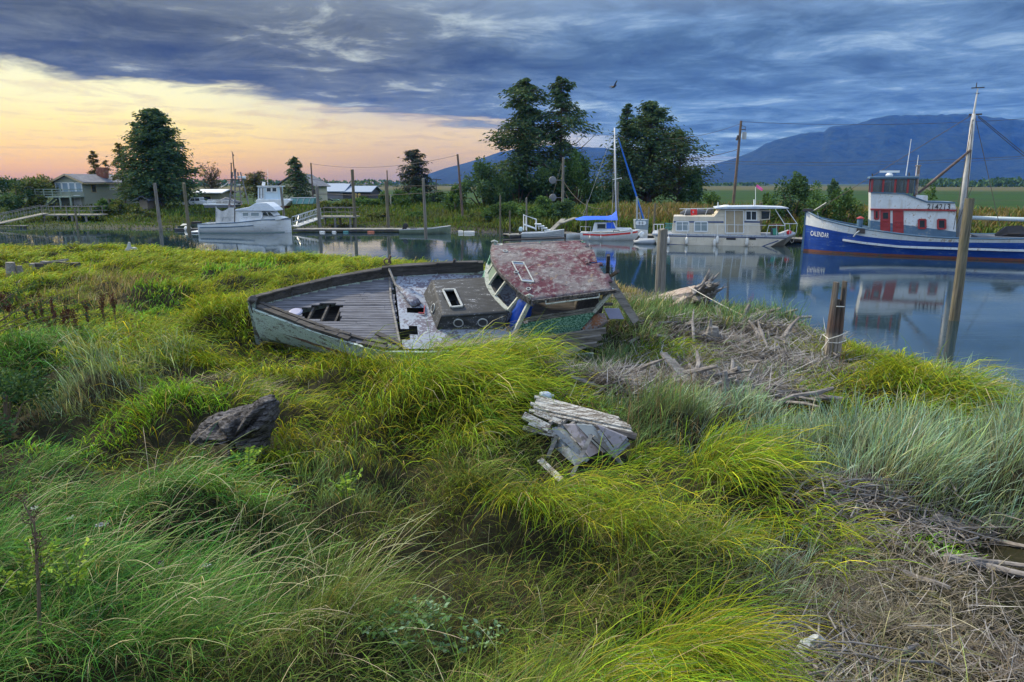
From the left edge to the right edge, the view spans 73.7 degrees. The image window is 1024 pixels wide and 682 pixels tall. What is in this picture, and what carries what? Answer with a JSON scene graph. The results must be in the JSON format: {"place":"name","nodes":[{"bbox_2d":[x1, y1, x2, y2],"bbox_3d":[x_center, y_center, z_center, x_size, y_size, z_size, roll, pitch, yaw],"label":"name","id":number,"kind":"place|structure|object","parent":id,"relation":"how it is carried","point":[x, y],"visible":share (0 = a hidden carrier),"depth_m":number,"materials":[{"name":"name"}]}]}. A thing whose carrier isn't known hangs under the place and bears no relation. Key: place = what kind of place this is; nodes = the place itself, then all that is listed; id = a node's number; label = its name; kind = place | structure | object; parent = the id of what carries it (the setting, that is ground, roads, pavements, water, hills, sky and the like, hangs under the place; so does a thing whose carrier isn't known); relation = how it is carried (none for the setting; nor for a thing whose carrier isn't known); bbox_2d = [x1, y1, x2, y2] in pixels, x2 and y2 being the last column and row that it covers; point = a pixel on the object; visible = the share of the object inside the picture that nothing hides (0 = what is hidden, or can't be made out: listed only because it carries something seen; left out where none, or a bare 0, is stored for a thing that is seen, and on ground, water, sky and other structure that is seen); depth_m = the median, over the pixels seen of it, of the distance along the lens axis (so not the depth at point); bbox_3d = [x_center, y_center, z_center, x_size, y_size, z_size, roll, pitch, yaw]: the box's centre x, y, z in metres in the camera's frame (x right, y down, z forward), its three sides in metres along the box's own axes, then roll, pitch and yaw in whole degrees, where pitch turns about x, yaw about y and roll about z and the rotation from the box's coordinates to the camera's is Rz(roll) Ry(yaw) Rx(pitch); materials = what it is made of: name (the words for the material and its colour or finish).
{"place":"outdoors","nodes":[
{"label":"outdoors","id":0,"kind":"place"},
{"bbox_2d":[203,197,240,207],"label":"boat","id":1,"kind":"object","parent":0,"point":[222,203],"visible":0.86,"depth_m":85.63,"materials":[{"name":"white paint"}]},
{"bbox_2d":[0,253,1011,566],"bbox_3d":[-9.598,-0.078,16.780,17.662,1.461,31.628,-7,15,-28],"label":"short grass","id":2,"kind":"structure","parent":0,"point":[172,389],"depth_m":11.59,"materials":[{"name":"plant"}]},
{"bbox_2d":[0,184,1023,681],"bbox_3d":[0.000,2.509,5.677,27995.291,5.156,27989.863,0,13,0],"label":"ground","id":3,"kind":"structure","parent":0,"point":[750,194],"depth_m":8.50,"materials":[{"name":"plant"}]},
{"bbox_2d":[0,177,38,213],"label":"bush","id":4,"kind":"object","parent":3,"relation":"on","point":[16,201],"visible":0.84,"depth_m":89.92,"materials":[{"name":"green plant"}]},
{"bbox_2d":[0,551,45,609],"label":"leafy weed","id":5,"kind":"object","parent":3,"relation":"on","point":[10,573],"visible":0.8,"depth_m":5.94,"materials":[{"name":"green plant"}]},
{"bbox_2d":[0,366,57,440],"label":"shrub","id":6,"kind":"object","parent":3,"relation":"on","point":[12,386],"visible":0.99,"depth_m":11.59,"materials":[{"name":"green plant"}]},
{"bbox_2d":[11,488,54,660],"bbox_3d":[-3.778,1.908,5.500,0.250,1.378,0.494,-9,16,-33],"label":"dead stalk","id":7,"kind":"object","parent":3,"relation":"on","point":[35,542],"visible":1,"depth_m":5.41,"materials":[{"name":"plant"}]},
{"bbox_2d":[8,533,61,583],"bbox_3d":[-4.316,2.016,6.248,0.399,0.479,0.417,0,13,0],"label":"leafy weed","id":8,"kind":"object","parent":3,"relation":"on","point":[54,544],"visible":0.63,"depth_m":6.23,"materials":[{"name":"green plant"}]},
{"bbox_2d":[10,174,61,206],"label":"bush","id":9,"kind":"object","parent":3,"relation":"on","point":[33,183],"visible":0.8,"depth_m":92.36,"materials":[{"name":"green plant"}]},
{"bbox_2d":[0,276,106,330],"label":"weeds","id":10,"kind":"object","parent":3,"relation":"on","point":[32,303],"visible":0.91,"depth_m":17.71,"materials":[{"name":"brown plant"}]},
{"bbox_2d":[29,259,80,269],"bbox_3d":[-19.666,-3.274,29.359,2.048,0.523,0.590,0,13,0],"label":"old timber","id":11,"kind":"object","parent":3,"relation":"on","point":[44,263],"visible":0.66,"depth_m":29.22,"materials":[{"name":"grey wood"}]},
{"bbox_2d":[43,537,98,601],"bbox_3d":[-3.702,1.983,5.781,0.422,0.490,0.373,-5,14,-22],"label":"leafy weed","id":12,"kind":"object","parent":3,"relation":"on","point":[50,569],"visible":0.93,"depth_m":5.78,"materials":[{"name":"green plant"}]},
{"bbox_2d":[27,167,155,208],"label":"house","id":13,"kind":"structure","parent":3,"relation":"on","point":[81,189],"depth_m":95.30,"materials":[{"name":"grey"}]},
{"bbox_2d":[92,197,125,213],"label":"bush","id":14,"kind":"object","parent":3,"relation":"on","point":[103,203],"visible":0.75,"depth_m":87.33,"materials":[{"name":"green plant"}]},
{"bbox_2d":[105,199,126,214],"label":"bush","id":15,"kind":"object","parent":3,"relation":"on","point":[115,206],"visible":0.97,"depth_m":87.50,"materials":[{"name":"green plant"}]},
{"bbox_2d":[108,142,129,202],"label":"tree","id":16,"kind":"object","parent":3,"relation":"on","point":[118,146],"visible":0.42,"depth_m":98.28,"materials":[{"name":"green plant"}]},
{"bbox_2d":[113,206,161,220],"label":"bush","id":17,"kind":"object","parent":3,"relation":"on","point":[140,211],"visible":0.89,"depth_m":84.13,"materials":[{"name":"green plant"}]},
{"bbox_2d":[104,107,207,207],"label":"conifer","id":18,"kind":"object","parent":3,"relation":"on","point":[160,163],"visible":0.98,"depth_m":91.14,"materials":[{"name":"green plant"}]},
{"bbox_2d":[196,161,224,188],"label":"tree","id":19,"kind":"object","parent":3,"relation":"on","point":[211,179],"visible":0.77,"depth_m":108.83,"materials":[{"name":"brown plant"}]},
{"bbox_2d":[193,189,237,204],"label":"trailer shed","id":20,"kind":"structure","parent":3,"relation":"on","point":[215,194],"depth_m":101.89,"materials":[{"name":"metal"}]},
{"bbox_2d":[5,177,435,186],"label":"distant treeline","id":21,"kind":"object","parent":3,"relation":"on","point":[357,181],"visible":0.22,"depth_m":674.65,"materials":[{"name":"green plant"}]},
{"bbox_2d":[189,394,279,464],"bbox_3d":[-4.079,1.338,10.083,1.296,1.055,1.022,0,13,0],"label":"rock","id":22,"kind":"object","parent":3,"relation":"on","point":[260,415],"visible":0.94,"depth_m":9.76,"materials":[{"name":"grey stone"}]},
{"bbox_2d":[230,445,261,478],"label":"leafy weed","id":23,"kind":"object","parent":3,"relation":"on","point":[250,453],"visible":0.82,"depth_m":9.19,"materials":[{"name":"green plant"}]},
{"bbox_2d":[0,413,492,681],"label":"seed stalks","id":24,"kind":"object","parent":3,"relation":"on","point":[311,552],"visible":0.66,"depth_m":6.27,"materials":[{"name":"beige plant"}]},
{"bbox_2d":[240,169,274,201],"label":"tree","id":25,"kind":"object","parent":3,"relation":"on","point":[257,176],"visible":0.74,"depth_m":104.62,"materials":[{"name":"green plant"}]},
{"bbox_2d":[255,182,292,207],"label":"beached workboat","id":26,"kind":"object","parent":3,"relation":"on","point":[268,193],"visible":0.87,"depth_m":82.42,"materials":[{"name":"white paint"}]},
{"bbox_2d":[282,156,321,205],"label":"conifer","id":27,"kind":"object","parent":3,"relation":"on","point":[298,180],"visible":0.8,"depth_m":96.88,"materials":[{"name":"green plant"}]},
{"bbox_2d":[275,174,330,201],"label":"gabled house","id":28,"kind":"structure","parent":3,"relation":"on","point":[323,185],"depth_m":113.54,"materials":[{"name":"grey"}]},
{"bbox_2d":[327,183,350,198],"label":"barn","id":29,"kind":"structure","parent":3,"relation":"on","point":[334,189],"depth_m":147.30,"materials":[{"name":"white metal"}]},
{"bbox_2d":[327,468,362,506],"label":"leafy weed","id":30,"kind":"object","parent":3,"relation":"on","point":[345,484],"visible":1,"depth_m":8.31,"materials":[{"name":"green plant"}]},
{"bbox_2d":[343,186,381,198],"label":"barn","id":31,"kind":"structure","parent":3,"relation":"on","point":[371,191],"depth_m":148.25,"materials":[{"name":"white metal"}]},
{"bbox_2d":[0,260,735,316],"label":"dry grass","id":32,"kind":"structure","parent":3,"relation":"on","point":[131,283],"depth_m":24.14,"materials":[{"name":"plant"}]},
{"bbox_2d":[374,188,412,207],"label":"bush","id":33,"kind":"object","parent":3,"relation":"on","point":[401,200],"visible":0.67,"depth_m":93.18,"materials":[{"name":"green plant"}]},
{"bbox_2d":[393,149,438,201],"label":"conifer","id":34,"kind":"object","parent":3,"relation":"on","point":[413,156],"visible":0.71,"depth_m":108.05,"materials":[{"name":"green plant"}]},
{"bbox_2d":[404,187,431,203],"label":"bush","id":35,"kind":"object","parent":3,"relation":"on","point":[415,198],"visible":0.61,"depth_m":95.15,"materials":[{"name":"green plant"}]},
{"bbox_2d":[247,237,638,365],"bbox_3d":[-1.840,-0.903,17.030,9.759,2.702,3.660,0,37,0],"label":"wrecked boat","id":36,"kind":"object","parent":3,"relation":"on","point":[567,282],"visible":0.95,"depth_m":16.69,"materials":[{"name":"grey wood"}]},
{"bbox_2d":[442,183,459,212],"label":"bush","id":37,"kind":"object","parent":3,"relation":"on","point":[449,203],"visible":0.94,"depth_m":86.24,"materials":[{"name":"green plant"}]},
{"bbox_2d":[453,155,506,207],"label":"bush","id":38,"kind":"object","parent":3,"relation":"on","point":[491,193],"visible":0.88,"depth_m":88.05,"materials":[{"name":"green plant"}]},
{"bbox_2d":[82,385,884,681],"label":"rough grass","id":39,"kind":"structure","parent":3,"relation":"on","point":[349,603],"depth_m":6.12,"materials":[{"name":"plant"}]},
{"bbox_2d":[346,607,405,643],"bbox_3d":[-1.073,2.313,5.411,0.403,0.230,0.402,-8,15,-32],"label":"silverweed plant","id":40,"kind":"object","parent":39,"relation":"on","point":[383,634],"visible":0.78,"depth_m":5.43,"materials":[{"name":"green plant"}]},
{"bbox_2d":[384,615,429,652],"bbox_3d":[-0.885,2.445,5.609,0.378,0.243,0.347,-8,15,-31],"label":"silverweed plant","id":41,"kind":"object","parent":39,"relation":"on","point":[406,635],"visible":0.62,"depth_m":5.61,"materials":[{"name":"green plant"}]},
{"bbox_2d":[393,593,442,625],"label":"silverweed plant","id":42,"kind":"object","parent":39,"relation":"on","point":[423,605],"visible":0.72,"depth_m":5.95,"materials":[{"name":"green plant"}]},
{"bbox_2d":[413,596,451,633],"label":"silverweed plant","id":43,"kind":"object","parent":39,"relation":"on","point":[443,620],"visible":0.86,"depth_m":5.91,"materials":[{"name":"green plant"}]},
{"bbox_2d":[426,625,477,659],"bbox_3d":[-0.502,2.621,5.846,0.446,0.246,0.377,0,13,0],"label":"silverweed plant","id":44,"kind":"object","parent":39,"relation":"on","point":[461,649],"visible":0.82,"depth_m":5.84,"materials":[{"name":"green plant"}]},
{"bbox_2d":[457,616,508,651],"bbox_3d":[-0.269,2.539,5.838,0.451,0.255,0.342,4,14,17],"label":"silverweed plant","id":45,"kind":"object","parent":39,"relation":"on","point":[478,633],"visible":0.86,"depth_m":5.87,"materials":[{"name":"green plant"}]},
{"bbox_2d":[0,240,1001,385],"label":"field grass","id":46,"kind":"structure","parent":3,"relation":"on","point":[324,265],"depth_m":28.16,"materials":[{"name":"plant"}]},
{"bbox_2d":[480,201,529,220],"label":"bush","id":47,"kind":"object","parent":3,"relation":"on","point":[491,211],"visible":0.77,"depth_m":73.98,"materials":[{"name":"green plant"}]},
{"bbox_2d":[0,199,1023,236],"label":"bank grass","id":48,"kind":"structure","parent":3,"relation":"on","point":[666,210],"depth_m":77.52,"materials":[{"name":"plant"}]},
{"bbox_2d":[1,324,1023,640],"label":"spike grass","id":49,"kind":"structure","parent":3,"relation":"on","point":[899,432],"depth_m":9.47,"materials":[{"name":"plant"}]},
{"bbox_2d":[498,157,545,202],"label":"bush","id":50,"kind":"object","parent":3,"relation":"on","point":[535,191],"visible":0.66,"depth_m":89.50,"materials":[{"name":"green plant"}]},
{"bbox_2d":[28,265,1023,681],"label":"sedge","id":51,"kind":"object","parent":3,"relation":"on","point":[456,369],"visible":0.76,"depth_m":10.15,"materials":[{"name":"plant"}]},
{"bbox_2d":[460,77,595,205],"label":"conifer","id":52,"kind":"object","parent":3,"relation":"on","point":[525,89],"visible":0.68,"depth_m":90.14,"materials":[{"name":"green plant"}]},
{"bbox_2d":[516,195,556,219],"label":"bush","id":53,"kind":"object","parent":3,"relation":"on","point":[536,212],"visible":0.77,"depth_m":72.79,"materials":[{"name":"green plant"}]},
{"bbox_2d":[535,159,572,204],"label":"bush","id":54,"kind":"object","parent":3,"relation":"on","point":[545,182],"visible":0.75,"depth_m":87.47,"materials":[{"name":"green plant"}]},
{"bbox_2d":[98,363,1023,681],"bbox_3d":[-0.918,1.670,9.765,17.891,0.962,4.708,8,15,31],"label":"straw litter","id":55,"kind":"object","parent":3,"relation":"on","point":[868,605],"visible":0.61,"depth_m":6.51,"materials":[{"name":"beige plant"}]},
{"bbox_2d":[548,198,575,220],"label":"bush","id":56,"kind":"object","parent":3,"relation":"on","point":[566,203],"visible":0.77,"depth_m":71.96,"materials":[{"name":"green plant"}]},
{"bbox_2d":[527,76,603,201],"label":"conifer","id":57,"kind":"object","parent":3,"relation":"on","point":[568,110],"visible":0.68,"depth_m":90.79,"materials":[{"name":"green plant"}]},
{"bbox_2d":[521,395,636,482],"bbox_3d":[0.890,1.388,10.530,1.524,0.683,1.875,-7,15,-27],"label":"broken deck section","id":58,"kind":"object","parent":3,"relation":"on","point":[584,441],"visible":0.94,"depth_m":10.31,"materials":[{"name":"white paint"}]},
{"bbox_2d":[564,147,600,204],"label":"bush","id":59,"kind":"object","parent":3,"relation":"on","point":[575,164],"visible":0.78,"depth_m":88.30,"materials":[{"name":"green plant"}]},
{"bbox_2d":[579,187,611,205],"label":"bush","id":60,"kind":"object","parent":3,"relation":"on","point":[593,198],"visible":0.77,"depth_m":86.77,"materials":[{"name":"green plant"}]},
{"bbox_2d":[437,181,768,185],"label":"distant treeline","id":61,"kind":"object","parent":3,"relation":"on","point":[753,183],"visible":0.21,"depth_m":870.88,"materials":[{"name":"green plant"}]},
{"bbox_2d":[602,177,636,203],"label":"bush","id":62,"kind":"object","parent":3,"relation":"on","point":[627,192],"visible":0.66,"depth_m":89.03,"materials":[{"name":"green plant"}]},
{"bbox_2d":[603,103,648,198],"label":"conifer","id":63,"kind":"object","parent":3,"relation":"on","point":[626,113],"visible":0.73,"depth_m":90.92,"materials":[{"name":"green plant"}]},
{"bbox_2d":[633,196,648,229],"bbox_3d":[8.375,-8.285,44.210,0.871,2.121,0.760,0,13,0],"label":"pump box","id":64,"kind":"object","parent":3,"relation":"on","point":[640,223],"visible":1,"depth_m":44.02,"materials":[{"name":"metal"}]},
{"bbox_2d":[578,100,729,203],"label":"conifer","id":65,"kind":"object","parent":3,"relation":"on","point":[648,126],"visible":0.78,"depth_m":90.43,"materials":[{"name":"green plant"}]},
{"bbox_2d":[640,129,718,202],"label":"spreading tree","id":66,"kind":"object","parent":3,"relation":"on","point":[677,167],"visible":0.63,"depth_m":89.41,"materials":[{"name":"green plant"}]},
{"bbox_2d":[647,268,727,308],"bbox_3d":[5.854,-1.638,22.527,2.785,1.502,1.763,0,13,0],"label":"uprooted tree","id":67,"kind":"object","parent":3,"relation":"on","point":[706,287],"visible":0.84,"depth_m":22.33,"materials":[{"name":"wood"}]},
{"bbox_2d":[677,165,704,204],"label":"bush","id":68,"kind":"object","parent":3,"relation":"on","point":[693,183],"visible":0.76,"depth_m":88.25,"materials":[{"name":"green plant"}]},
{"bbox_2d":[505,288,895,410],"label":"reed litter","id":69,"kind":"object","parent":3,"relation":"on","point":[760,377],"visible":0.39,"depth_m":14.97,"materials":[{"name":"beige plant"}]},
{"bbox_2d":[660,352,690,381],"bbox_3d":[3.429,0.626,13.994,0.261,0.586,1.104,-6,14,-24],"label":"broken plank","id":70,"kind":"object","parent":69,"relation":"on","point":[675,365],"visible":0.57,"depth_m":14.11,"materials":[{"name":"grey wood"}]},
{"bbox_2d":[732,121,746,204],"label":"utility pole","id":71,"kind":"object","parent":3,"relation":"on","point":[738,137],"visible":0.93,"depth_m":73.30,"materials":[{"name":"brown wood"}]},
{"bbox_2d":[615,325,874,458],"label":"rush stems","id":72,"kind":"object","parent":3,"relation":"on","point":[656,400],"visible":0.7,"depth_m":11.21,"materials":[{"name":"green plant"}]},
{"bbox_2d":[758,191,784,222],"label":"bush","id":73,"kind":"object","parent":3,"relation":"on","point":[768,200],"visible":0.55,"depth_m":64.08,"materials":[{"name":"green plant"}]},
{"bbox_2d":[520,305,1023,681],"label":"driftwood litter","id":74,"kind":"object","parent":3,"relation":"on","point":[821,392],"visible":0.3,"depth_m":8.39,"materials":[{"name":"wood"}]},
{"bbox_2d":[566,335,998,681],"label":"sparse grass","id":75,"kind":"structure","parent":3,"relation":"on","point":[884,629],"depth_m":5.13,"materials":[{"name":"plant"}]},
{"bbox_2d":[770,170,814,222],"bbox_3d":[26.452,-13.626,64.814,3.062,5.103,6.310,-7,15,-28],"label":"bush","id":76,"kind":"object","parent":3,"relation":"on","point":[798,185],"visible":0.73,"depth_m":63.97,"materials":[{"name":"green plant"}]},
{"bbox_2d":[801,180,835,224],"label":"bush","id":77,"kind":"object","parent":3,"relation":"on","point":[820,201],"visible":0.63,"depth_m":61.28,"materials":[{"name":"green plant"}]},
{"bbox_2d":[821,281,847,361],"bbox_3d":[7.329,-0.300,15.561,0.619,2.120,0.470,0,13,0],"label":"split piling","id":78,"kind":"object","parent":3,"relation":"on","point":[836,315],"visible":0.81,"depth_m":15.53,"materials":[{"name":"brown wood"}]},
{"bbox_2d":[828,186,867,224],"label":"bush","id":79,"kind":"object","parent":3,"relation":"on","point":[844,203],"visible":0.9,"depth_m":60.34,"materials":[{"name":"green plant"}]},
{"bbox_2d":[695,458,1023,681],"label":"twig litter","id":80,"kind":"object","parent":3,"relation":"on","point":[1009,669],"visible":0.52,"depth_m":6.82,"materials":[{"name":"brown plant"}]},
{"bbox_2d":[902,569,950,589],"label":"driftwood branch","id":81,"kind":"object","parent":3,"relation":"on","point":[906,572],"visible":0.8,"depth_m":6.82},
{"bbox_2d":[902,176,1023,186],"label":"distant treeline","id":82,"kind":"object","parent":3,"relation":"on","point":[994,182],"visible":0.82,"depth_m":613.09,"materials":[{"name":"green plant"}]},
{"bbox_2d":[943,553,1023,577],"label":"driftwood pole","id":83,"kind":"object","parent":3,"relation":"on","point":[1017,573],"visible":0.82,"depth_m":7.32,"materials":[{"name":"wood"}]},
{"bbox_2d":[964,556,1023,567],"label":"driftwood pole","id":84,"kind":"object","parent":3,"relation":"on","point":[1011,564],"visible":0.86,"depth_m":7.32,"materials":[{"name":"wood"}]},
{"bbox_2d":[0,228,1023,392],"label":"water","id":85,"kind":"structure","parent":0,"point":[890,300],"depth_m":38.45,"materials":[{"name":"liquid"}]},
{"bbox_2d":[41,206,107,221],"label":"pier","id":86,"kind":"structure","parent":85,"relation":"in","point":[78,214],"depth_m":82.77,"materials":[{"name":"grey wood"}]},
{"bbox_2d":[0,204,49,223],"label":"gangway","id":87,"kind":"object","parent":86,"relation":"attached to","point":[20,218],"visible":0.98,"depth_m":80.99,"materials":[{"name":"grey wood"}]},
{"bbox_2d":[191,152,291,232],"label":"cabin cruiser","id":88,"kind":"object","parent":85,"relation":"on","point":[263,217],"visible":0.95,"depth_m":70.19,"materials":[{"name":"white paint"}]},
{"bbox_2d":[320,207,359,227],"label":"pier","id":89,"kind":"structure","parent":85,"relation":"in","point":[350,216],"depth_m":76.01,"materials":[{"name":"grey wood"}]},
{"bbox_2d":[293,228,401,232],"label":"floating dock","id":90,"kind":"object","parent":85,"relation":"on","point":[345,230],"visible":0.65,"depth_m":71.23,"materials":[{"name":"grey wood"}]},
{"bbox_2d":[399,223,450,233],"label":"green skiff","id":91,"kind":"object","parent":85,"relation":"on","point":[433,230],"visible":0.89,"depth_m":69.13,"materials":[{"name":"green paint"}]},
{"bbox_2d":[518,227,563,237],"bbox_3d":[2.750,-10.177,64.403,4.364,1.157,1.615,1,13,4],"label":"aluminium skiff","id":92,"kind":"object","parent":85,"relation":"on","point":[554,233],"visible":0.91,"depth_m":63.92,"materials":[{"name":"metal"}]},
{"bbox_2d":[576,128,647,240],"bbox_3d":[9.008,-13.847,61.137,6.640,10.079,2.419,2,13,9],"label":"sailboat","id":93,"kind":"object","parent":85,"relation":"on","point":[610,231],"visible":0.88,"depth_m":61.35,"materials":[{"name":"white paint"}]},
{"bbox_2d":[655,228,667,294],"bbox_3d":[6.201,-2.942,28.418,0.457,3.448,0.440,0,13,0],"label":"mooring piling","id":94,"kind":"object","parent":85,"relation":"in","point":[660,279],"visible":0.73,"depth_m":28.18,"materials":[{"name":"grey wood"}]},
{"bbox_2d":[652,185,796,245],"bbox_3d":[18.070,-10.475,57.704,11.972,5.408,4.254,3,13,13],"label":"houseboat","id":95,"kind":"object","parent":85,"relation":"on","point":[733,225],"visible":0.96,"depth_m":56.40,"materials":[{"name":"beige paint"}]},
{"bbox_2d":[725,210,743,233],"bbox_3d":[18.330,-9.827,56.230,1.650,1.954,0.050,3,13,13],"label":"sliding door","id":96,"kind":"structure","parent":95,"relation":"in","point":[734,219],"depth_m":56.23,"materials":[{"name":"glass"}]},
{"bbox_2d":[801,83,1023,260],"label":"fishing boat","id":97,"kind":"object","parent":85,"relation":"on","point":[900,224],"visible":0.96,"depth_m":47.32,"materials":[{"name":"blue paint"}]},
{"bbox_2d":[880,210,889,231],"bbox_3d":[26.299,-8.409,48.101,0.786,1.566,0.140,6,14,23],"label":"door","id":98,"kind":"structure","parent":97,"relation":"in","point":[884,214],"depth_m":48.05,"materials":[{"name":"red paint"}]},
{"bbox_2d":[893,211,903,232],"bbox_3d":[27.038,-8.294,47.790,0.854,1.676,0.140,6,14,23],"label":"door","id":99,"kind":"structure","parent":97,"relation":"in","point":[898,216],"depth_m":47.75,"materials":[{"name":"red paint"}]},
{"bbox_2d":[949,198,974,320],"bbox_3d":[16.531,-2.656,25.125,0.426,5.112,0.348,0,13,0],"label":"mooring piling","id":100,"kind":"object","parent":85,"relation":"in","point":[960,271],"visible":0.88,"depth_m":24.95,"materials":[{"name":"wood"}]},
{"bbox_2d":[0,0,1023,183],"label":"sky","id":101,"kind":"structure","parent":0,"point":[344,84],"materials":[{"name":"blue"}]},
{"bbox_2d":[200,284,886,563],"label":"marsh grass","id":102,"kind":"structure","parent":0,"point":[658,305],"depth_m":11.44,"materials":[{"name":"plant"}]},
{"bbox_2d":[425,145,684,183],"bbox_3d":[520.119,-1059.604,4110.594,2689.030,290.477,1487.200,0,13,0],"label":"mountain","id":103,"kind":"structure","parent":0,"point":[448,175],"depth_m":4314.61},
{"bbox_2d":[680,114,1023,183],"bbox_3d":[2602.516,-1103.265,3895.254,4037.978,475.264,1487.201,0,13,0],"label":"mountain","id":104,"kind":"structure","parent":0,"point":[861,152],"depth_m":3887.83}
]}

